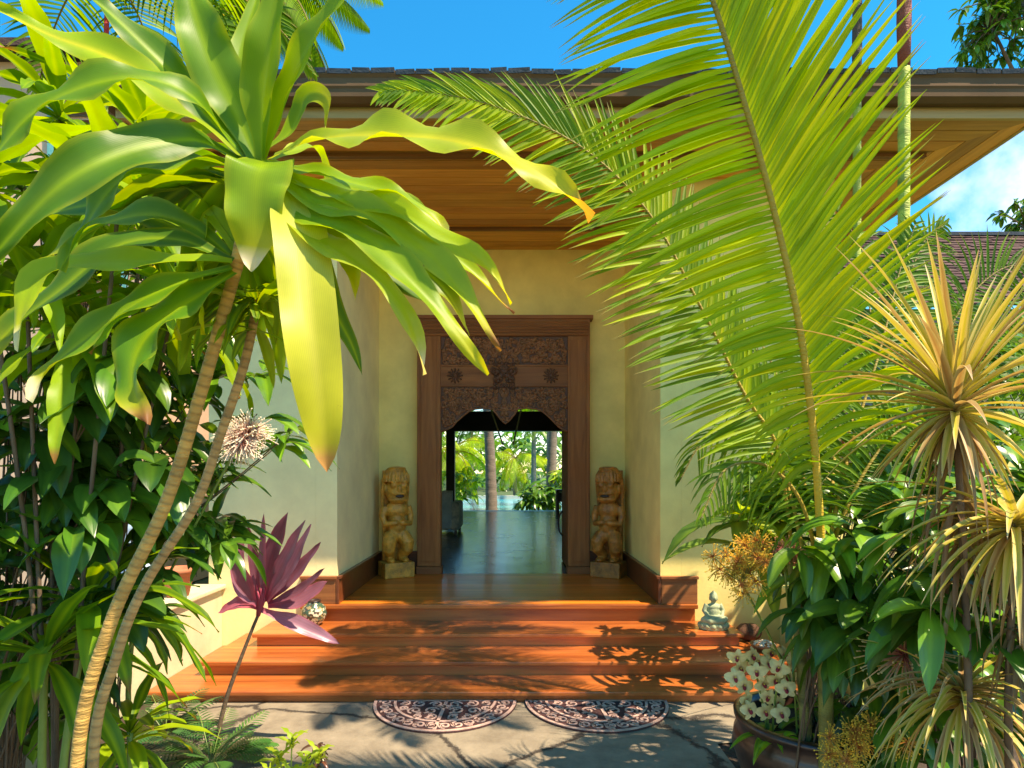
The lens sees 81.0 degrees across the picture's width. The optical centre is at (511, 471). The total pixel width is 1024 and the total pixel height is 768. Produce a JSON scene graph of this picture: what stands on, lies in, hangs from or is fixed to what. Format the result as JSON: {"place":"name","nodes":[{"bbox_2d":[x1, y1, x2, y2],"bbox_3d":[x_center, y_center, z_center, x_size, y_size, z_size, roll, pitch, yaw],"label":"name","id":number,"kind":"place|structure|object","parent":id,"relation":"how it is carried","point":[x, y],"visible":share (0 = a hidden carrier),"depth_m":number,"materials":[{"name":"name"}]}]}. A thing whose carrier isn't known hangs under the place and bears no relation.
{"place":"outdoors","nodes":[
{"label":"outdoors","id":0,"kind":"place"},
{"bbox_2d":[104,227,153,664],"bbox_3d":[-1.810,0.323,2.672,1.151,2.798,0.214,0,0,38],"label":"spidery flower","id":1,"kind":"object","parent":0,"point":[142,310],"visible":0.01,"depth_m":2.48,"materials":[{"name":"green plant"}]},
{"bbox_2d":[100,699,194,767],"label":"soil bed","id":2,"kind":"object","parent":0,"point":[144,706],"visible":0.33,"depth_m":4.08,"materials":[{"name":"brown soil"}]},
{"bbox_2d":[0,538,218,767],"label":"strap leaf plant","id":3,"kind":"object","parent":2,"relation":"on","point":[26,685],"visible":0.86,"depth_m":2.13,"materials":[{"name":"green plant"}]},
{"bbox_2d":[0,141,220,767],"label":"croton","id":4,"kind":"object","parent":2,"relation":"on","point":[93,279],"visible":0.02,"depth_m":2.75,"materials":[{"name":"green plant"}]},
{"bbox_2d":[0,297,224,767],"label":"broadleaf shrub","id":5,"kind":"object","parent":2,"relation":"on","point":[90,534],"visible":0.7,"depth_m":2.29,"materials":[{"name":"green plant"}]},
{"bbox_2d":[71,594,186,700],"bbox_3d":[-1.995,1.150,3.197,0.654,1.143,0.835,0,0,0],"label":"strap leaf plant","id":6,"kind":"object","parent":2,"relation":"on","point":[175,643],"visible":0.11,"depth_m":3.17,"materials":[{"name":"green plant"}]},
{"bbox_2d":[0,173,267,767],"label":"broadleaf shrub","id":7,"kind":"object","parent":2,"relation":"on","point":[166,372],"depth_m":2.92,"materials":[{"name":"green plant"}]},
{"bbox_2d":[0,0,269,767],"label":"corn plant","id":8,"kind":"object","parent":2,"relation":"on","point":[131,101],"visible":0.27,"depth_m":2.20,"materials":[{"name":"green plant"}]},
{"bbox_2d":[121,524,162,593],"bbox_3d":[-3.150,1.065,5.000,0.420,1.330,0.420,0,0,0],"label":"tall vase","id":9,"kind":"object","parent":2,"relation":"on","point":[129,529],"visible":0.02,"depth_m":4.88,"materials":[{"name":"white ceramic"}]},
{"bbox_2d":[0,0,318,759],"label":"slender palm","id":10,"kind":"object","parent":2,"relation":"on","point":[309,70],"visible":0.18,"depth_m":3.85,"materials":[{"name":"plant"}]},
{"bbox_2d":[134,687,223,743],"bbox_3d":[-2.185,1.612,3.965,0.517,0.220,0.652,0,0,-21],"label":"fern","id":11,"kind":"object","parent":2,"relation":"on","point":[178,730],"visible":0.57,"depth_m":3.96,"materials":[{"name":"green plant"}]},
{"bbox_2d":[59,335,337,760],"bbox_3d":[-1.533,0.531,2.828,1.477,2.381,0.665,0,0,25],"label":"broadleaf shrub","id":12,"kind":"object","parent":2,"relation":"on","point":[225,545],"visible":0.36,"depth_m":2.71,"materials":[{"name":"green plant"}]},
{"bbox_2d":[129,408,278,649],"bbox_3d":[-1.646,0.729,2.672,1.364,1.989,0.254,0,0,19],"label":"spidery flower","id":13,"kind":"object","parent":2,"relation":"on","point":[243,437],"visible":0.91,"depth_m":2.48,"materials":[{"name":"white plant"}]},
{"bbox_2d":[149,702,735,767],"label":"path","id":14,"kind":"structure","parent":0,"point":[680,735],"depth_m":3.84,"materials":[{"name":"grey stone"}]},
{"bbox_2d":[48,661,220,767],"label":"strap leaf plant","id":15,"kind":"object","parent":14,"relation":"on","point":[138,755],"visible":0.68,"depth_m":2.51,"materials":[{"name":"green plant"}]},
{"bbox_2d":[142,706,278,767],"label":"fern","id":16,"kind":"object","parent":14,"relation":"on","point":[181,753],"visible":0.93,"depth_m":3.51,"materials":[{"name":"green plant"}]},
{"bbox_2d":[212,513,339,751],"bbox_3d":[-1.456,0.979,3.638,0.782,1.488,0.354,0,0,0],"label":"ti plant","id":17,"kind":"object","parent":14,"relation":"on","point":[285,568],"visible":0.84,"depth_m":3.66,"materials":[{"name":"purple plant"}]},
{"bbox_2d":[255,727,333,767],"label":"lime croton","id":18,"kind":"object","parent":14,"relation":"on","point":[316,753],"visible":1,"depth_m":3.08,"materials":[{"name":"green plant"}]},
{"bbox_2d":[295,742,331,767],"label":"brown sprig","id":19,"kind":"object","parent":14,"relation":"on","point":[320,744],"visible":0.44,"depth_m":3.35,"materials":[{"name":"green plant"}]},
{"bbox_2d":[373,700,516,733],"bbox_3d":[-0.495,1.710,4.213,1.060,0.016,0.548,0,0,0],"label":"doormat","id":20,"kind":"object","parent":14,"relation":"on","point":[436,716],"visible":1,"depth_m":4.23,"materials":[{"name":"fabric"}]},
{"bbox_2d":[525,700,668,733],"bbox_3d":[0.625,1.710,4.213,1.060,0.016,0.548,0,0,0],"label":"doormat","id":21,"kind":"object","parent":14,"relation":"on","point":[606,716],"visible":1,"depth_m":4.23,"materials":[{"name":"fabric"}]},
{"bbox_2d":[0,0,1023,472],"label":"sky","id":22,"kind":"structure","parent":0,"point":[404,34],"materials":[{"name":"blue"}]},
{"bbox_2d":[463,499,561,509],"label":"pool","id":23,"kind":"structure","parent":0,"point":[506,504],"depth_m":29.91,"materials":[{"name":"teal liquid"}]},
{"bbox_2d":[18,473,1016,744],"bbox_3d":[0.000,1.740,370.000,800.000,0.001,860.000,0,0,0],"label":"ground","id":24,"kind":"structure","parent":0,"point":[480,491],"depth_m":53.54,"materials":[{"name":"plant"}]},
{"bbox_2d":[0,37,208,588],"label":"neighbour pavilion","id":25,"kind":"structure","parent":24,"relation":"on","point":[44,147],"depth_m":8.02,"materials":[{"name":"beige paint"}]},
{"bbox_2d":[47,74,127,312],"bbox_3d":[-5.640,-3.580,7.975,1.040,3.400,0.058,0,0,0],"label":"window","id":26,"kind":"structure","parent":25,"relation":"in","point":[50,148],"depth_m":7.95,"materials":[{"name":"teal paint"}]},
{"bbox_2d":[9,584,225,767],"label":"planter wall","id":27,"kind":"structure","parent":24,"relation":"on","point":[207,598],"depth_m":5.13,"materials":[{"name":"paint"}]},
{"bbox_2d":[163,565,191,597],"bbox_3d":[-2.840,0.933,5.100,0.276,0.240,0.276,0,0,0],"label":"plant pot","id":28,"kind":"object","parent":27,"relation":"on","point":[183,571],"visible":0.3,"depth_m":5.06,"materials":[{"name":"ceramic"}]},
{"bbox_2d":[0,0,594,767],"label":"corn plant","id":29,"kind":"object","parent":24,"relation":"on","point":[288,234],"visible":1,"depth_m":1.40,"materials":[{"name":"green plant"}]},
{"bbox_2d":[213,0,383,67],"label":"coconut palm","id":30,"kind":"object","parent":24,"relation":"on","point":[300,15],"visible":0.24,"depth_m":9.86,"materials":[{"name":"green leaf"}]},
{"bbox_2d":[442,466,484,509],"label":"garden shrub","id":31,"kind":"object","parent":24,"relation":"on","point":[460,493],"visible":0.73,"depth_m":24.50,"materials":[{"name":"green plant"}]},
{"bbox_2d":[442,436,501,504],"bbox_3d":[-2.696,0.097,25.844,4.213,3.285,3.676,0,0,-34],"label":"coconut palm","id":32,"kind":"object","parent":24,"relation":"on","point":[461,461],"visible":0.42,"depth_m":25.55,"materials":[{"name":"green plant"}]},
{"bbox_2d":[456,410,496,490],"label":"coconut palm","id":33,"kind":"object","parent":24,"relation":"on","point":[461,436],"visible":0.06,"depth_m":42.15,"materials":[{"name":"green plant"}]},
{"bbox_2d":[148,574,817,701],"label":"porch steps","id":34,"kind":"structure","parent":24,"relation":"on","point":[520,637],"depth_m":5.12,"materials":[{"name":"brown wood"}]},
{"bbox_2d":[301,599,326,624],"bbox_3d":[-1.815,1.286,5.500,0.230,0.226,0.230,0,0,0],"label":"globe vase","id":35,"kind":"object","parent":34,"relation":"on","point":[314,611],"visible":0.84,"depth_m":5.43,"materials":[{"name":"ceramic"}]},
{"bbox_2d":[378,466,414,578],"bbox_3d":[-1.373,0.587,7.126,0.418,1.307,0.318,0,0,-28],"label":"tiki statue","id":36,"kind":"object","parent":34,"relation":"on","point":[397,543],"visible":1,"depth_m":7.03,"materials":[{"name":"brown wood"}]},
{"bbox_2d":[590,466,626,578],"bbox_3d":[1.149,0.587,7.136,0.418,1.307,0.318,0,0,28],"label":"tiki statue","id":37,"kind":"object","parent":34,"relation":"on","point":[606,540],"visible":1,"depth_m":7.04,"materials":[{"name":"brown wood"}]},
{"bbox_2d":[697,591,729,630],"bbox_3d":[1.800,1.229,5.360,0.286,0.339,0.214,0,0,0],"label":"buddha statue","id":38,"kind":"object","parent":34,"relation":"on","point":[713,618],"visible":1,"depth_m":5.32,"materials":[{"name":"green stone"}]},
{"bbox_2d":[736,623,761,640],"bbox_3d":[2.130,1.440,5.400,0.230,0.158,0.180,0,0,0],"label":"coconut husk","id":39,"kind":"object","parent":34,"relation":"on","point":[749,631],"visible":0.86,"depth_m":5.34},
{"bbox_2d":[750,639,778,651],"bbox_3d":[2.145,1.470,5.100,0.236,0.089,0.236,0,0,0],"label":"shell bowl","id":40,"kind":"object","parent":34,"relation":"on","point":[760,645],"visible":0.86,"depth_m":5.08,"materials":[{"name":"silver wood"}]},
{"bbox_2d":[467,495,523,498],"bbox_3d":[-1.000,1.720,29.900,27.200,0.600,13.400,0,0,0],"label":"pool edge","id":41,"kind":"object","parent":24,"relation":"on","point":[504,497],"depth_m":36.00,"materials":[{"name":"stone"}]},
{"bbox_2d":[483,409,518,509],"bbox_3d":[-1.210,-1.696,22.384,4.477,6.886,3.386,0,0,31],"label":"coconut palm","id":42,"kind":"object","parent":24,"relation":"on","point":[490,484],"visible":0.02,"depth_m":22.13,"materials":[{"name":"grey plant"}]},
{"bbox_2d":[442,432,561,490],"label":"woodland","id":43,"kind":"object","parent":24,"relation":"on","point":[521,445],"visible":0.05,"depth_m":60.00,"materials":[{"name":"green plant"}]},
{"bbox_2d":[478,448,556,494],"bbox_3d":[0.396,0.102,37.419,4.632,3.277,4.167,0,0,23],"label":"coconut palm","id":44,"kind":"object","parent":24,"relation":"on","point":[514,462],"visible":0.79,"depth_m":37.05,"materials":[{"name":"green plant"}]},
{"bbox_2d":[505,409,561,493],"bbox_3d":[0.913,-1.196,28.881,4.077,5.872,3.565,0,0,0],"label":"coconut palm","id":45,"kind":"object","parent":24,"relation":"on","point":[533,460],"visible":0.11,"depth_m":28.90,"materials":[{"name":"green plant"}]},
{"bbox_2d":[523,432,548,484],"bbox_3d":[2.671,-1.908,38.252,4.259,7.296,3.760,0,0,-40],"label":"coconut palm","id":46,"kind":"object","parent":24,"relation":"on","point":[546,448],"visible":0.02,"depth_m":37.91,"materials":[{"name":"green plant"}]},
{"bbox_2d":[513,481,561,509],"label":"garden shrub","id":47,"kind":"object","parent":24,"relation":"on","point":[541,497],"visible":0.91,"depth_m":22.27,"materials":[{"name":"green plant"}]},
{"bbox_2d":[546,432,556,509],"bbox_3d":[2.031,-2.107,23.759,3.832,7.706,3.733,0,0,0],"label":"coconut palm","id":48,"kind":"object","parent":24,"relation":"on","point":[552,453],"visible":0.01,"depth_m":23.84,"materials":[{"name":"grey plant"}]},
{"bbox_2d":[544,470,561,502],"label":"garden shrub","id":49,"kind":"object","parent":24,"relation":"on","point":[558,474],"visible":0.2,"depth_m":22.82,"materials":[{"name":"green plant"}]},
{"bbox_2d":[108,67,1023,646],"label":"house","id":50,"kind":"structure","parent":24,"relation":"on","point":[562,365],"depth_m":6.29,"materials":[{"name":"paint"}]},
{"bbox_2d":[442,491,462,533],"bbox_3d":[-1.825,0.807,12.385,1.550,0.865,1.030,0,0,0],"label":"sofa","id":51,"kind":"object","parent":50,"relation":"on","point":[452,514],"visible":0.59,"depth_m":11.90,"materials":[{"name":"fabric"}]},
{"bbox_2d":[558,431,566,565],"bbox_3d":[0.691,0.025,8.060,0.118,2.410,0.780,0,0,0],"label":"door leaf","id":52,"kind":"structure","parent":50,"relation":"in","point":[564,434],"depth_m":8.00,"materials":[{"name":"brown wood"}]},
{"bbox_2d":[716,291,1023,691],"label":"tall shrub","id":53,"kind":"object","parent":24,"relation":"on","point":[1013,437],"visible":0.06,"depth_m":4.62,"materials":[{"name":"green plant"}]},
{"bbox_2d":[835,232,1023,581],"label":"side wing","id":54,"kind":"structure","parent":24,"relation":"on","point":[1018,245],"depth_m":9.49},
{"bbox_2d":[841,347,930,502],"bbox_3d":[5.575,-0.630,8.565,1.710,2.300,0.070,0,0,0],"label":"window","id":55,"kind":"structure","parent":54,"relation":"in","point":[868,398],"depth_m":8.58,"materials":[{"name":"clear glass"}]},
{"bbox_2d":[945,0,1023,68],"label":"leafy tree","id":56,"kind":"object","parent":24,"relation":"on","point":[996,17],"visible":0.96,"depth_m":12.02,"materials":[{"name":"green plant"}]},
{"bbox_2d":[986,198,1023,308],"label":"leafy tree","id":57,"kind":"object","parent":24,"relation":"on","point":[1018,219],"visible":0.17,"depth_m":12.19,"materials":[{"name":"green plant"}]},
{"bbox_2d":[555,489,561,515],"bbox_3d":[1.675,0.870,17.200,0.850,0.740,0.600,0,0,0],"label":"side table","id":58,"kind":"object","parent":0,"point":[558,495],"visible":0.43,"depth_m":16.97,"materials":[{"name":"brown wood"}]},
{"bbox_2d":[719,652,1023,767],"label":"soil bed","id":59,"kind":"object","parent":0,"point":[731,755],"visible":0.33,"depth_m":3.67,"materials":[{"name":"brown soil"}]},
{"bbox_2d":[366,0,1023,767],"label":"areca palm","id":60,"kind":"object","parent":59,"relation":"on","point":[792,130],"visible":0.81,"depth_m":2.35,"materials":[{"name":"plant"}]},
{"bbox_2d":[711,459,857,726],"bbox_3d":[1.363,0.817,3.041,0.714,1.808,0.761,0,0,0],"label":"broadleaf shrub","id":61,"kind":"object","parent":59,"relation":"on","point":[776,528],"visible":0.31,"depth_m":2.94,"materials":[{"name":"green plant"}]},
{"bbox_2d":[732,689,899,767],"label":"pot","id":62,"kind":"object","parent":59,"relation":"on","point":[771,755],"visible":0.34,"depth_m":2.90,"materials":[{"name":"ceramic"}]},
{"bbox_2d":[662,511,815,612],"bbox_3d":[1.195,0.426,3.164,0.819,0.556,0.680,0,0,0],"label":"banana like shrub","id":63,"kind":"object","parent":62,"relation":"in","point":[684,532],"visible":0.27,"depth_m":3.15,"materials":[{"name":"green plant"}]},
{"bbox_2d":[701,530,813,739],"bbox_3d":[1.211,0.985,2.810,0.766,1.472,0.367,0,0,-38],"label":"ixora","id":64,"kind":"object","parent":62,"relation":"in","point":[753,555],"visible":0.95,"depth_m":2.68,"materials":[{"name":"plant"}]},
{"bbox_2d":[724,644,798,759],"bbox_3d":[1.273,1.133,2.986,0.434,0.599,0.430,0,0,16],"label":"orchid","id":65,"kind":"object","parent":62,"relation":"in","point":[759,667],"visible":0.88,"depth_m":2.90,"materials":[{"name":"white plant"}]},
{"bbox_2d":[763,535,805,737],"bbox_3d":[1.328,0.999,2.759,0.523,1.444,0.178,0,0,-45],"label":"ixora","id":66,"kind":"object","parent":62,"relation":"in","point":[786,590],"visible":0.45,"depth_m":2.67,"materials":[{"name":"green plant"}]},
{"bbox_2d":[753,683,847,764],"bbox_3d":[1.458,1.294,3.066,0.791,0.352,0.342,0,0,-35],"label":"pot greenery","id":67,"kind":"object","parent":62,"relation":"in","point":[765,744],"visible":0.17,"depth_m":3.10,"materials":[{"name":"green plant"}]},
{"bbox_2d":[771,0,863,704],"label":"slender palm","id":68,"kind":"object","parent":59,"relation":"on","point":[856,29],"visible":0.07,"depth_m":3.58,"materials":[{"name":"plant"}]},
{"bbox_2d":[780,584,875,706],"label":"planter wall","id":69,"kind":"structure","parent":59,"relation":"on","point":[783,603],"depth_m":5.54,"materials":[{"name":"paint"}]},
{"bbox_2d":[753,488,909,767],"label":"broadleaf shrub","id":70,"kind":"object","parent":59,"relation":"on","point":[819,575],"visible":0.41,"depth_m":2.55,"materials":[{"name":"green plant"}]},
{"bbox_2d":[813,710,928,767],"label":"ixora","id":71,"kind":"object","parent":59,"relation":"on","point":[858,730],"visible":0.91,"depth_m":2.44,"materials":[{"name":"plant"}]},
{"bbox_2d":[778,232,1023,767],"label":"dragon tree","id":72,"kind":"object","parent":59,"relation":"on","point":[955,433],"visible":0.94,"depth_m":1.92,"materials":[{"name":"green plant"}]},
{"bbox_2d":[896,0,911,733],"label":"slender palm","id":73,"kind":"object","parent":59,"relation":"on","point":[903,54],"visible":0.22,"depth_m":3.27,"materials":[{"name":"plant"}]},
{"bbox_2d":[790,387,1023,767],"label":"broadleaf shrub","id":74,"kind":"object","parent":59,"relation":"on","point":[900,619],"visible":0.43,"depth_m":2.29,"materials":[{"name":"green plant"}]},
{"bbox_2d":[833,409,1023,720],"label":"broadleaf shrub","id":75,"kind":"object","parent":59,"relation":"on","point":[892,519],"visible":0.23,"depth_m":2.34,"materials":[{"name":"green plant"}]},
{"bbox_2d":[839,638,1023,767],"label":"dragon tree","id":76,"kind":"object","parent":59,"relation":"on","point":[955,699],"visible":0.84,"depth_m":1.99,"materials":[{"name":"green plant"}]},
{"bbox_2d":[841,475,1023,767],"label":"dragon tree","id":77,"kind":"object","parent":59,"relation":"on","point":[1001,552],"visible":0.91,"depth_m":1.89,"materials":[{"name":"green plant"}]},
{"bbox_2d":[851,292,1023,599],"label":"tall shrub","id":78,"kind":"object","parent":59,"relation":"on","point":[1014,396],"visible":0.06,"depth_m":5.47,"materials":[{"name":"green plant"}]},
{"bbox_2d":[853,627,962,767],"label":"plant","id":79,"kind":"object","parent":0,"point":[903,656],"visible":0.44,"depth_m":2.19,"materials":[{"name":"green plant"}]}
]}

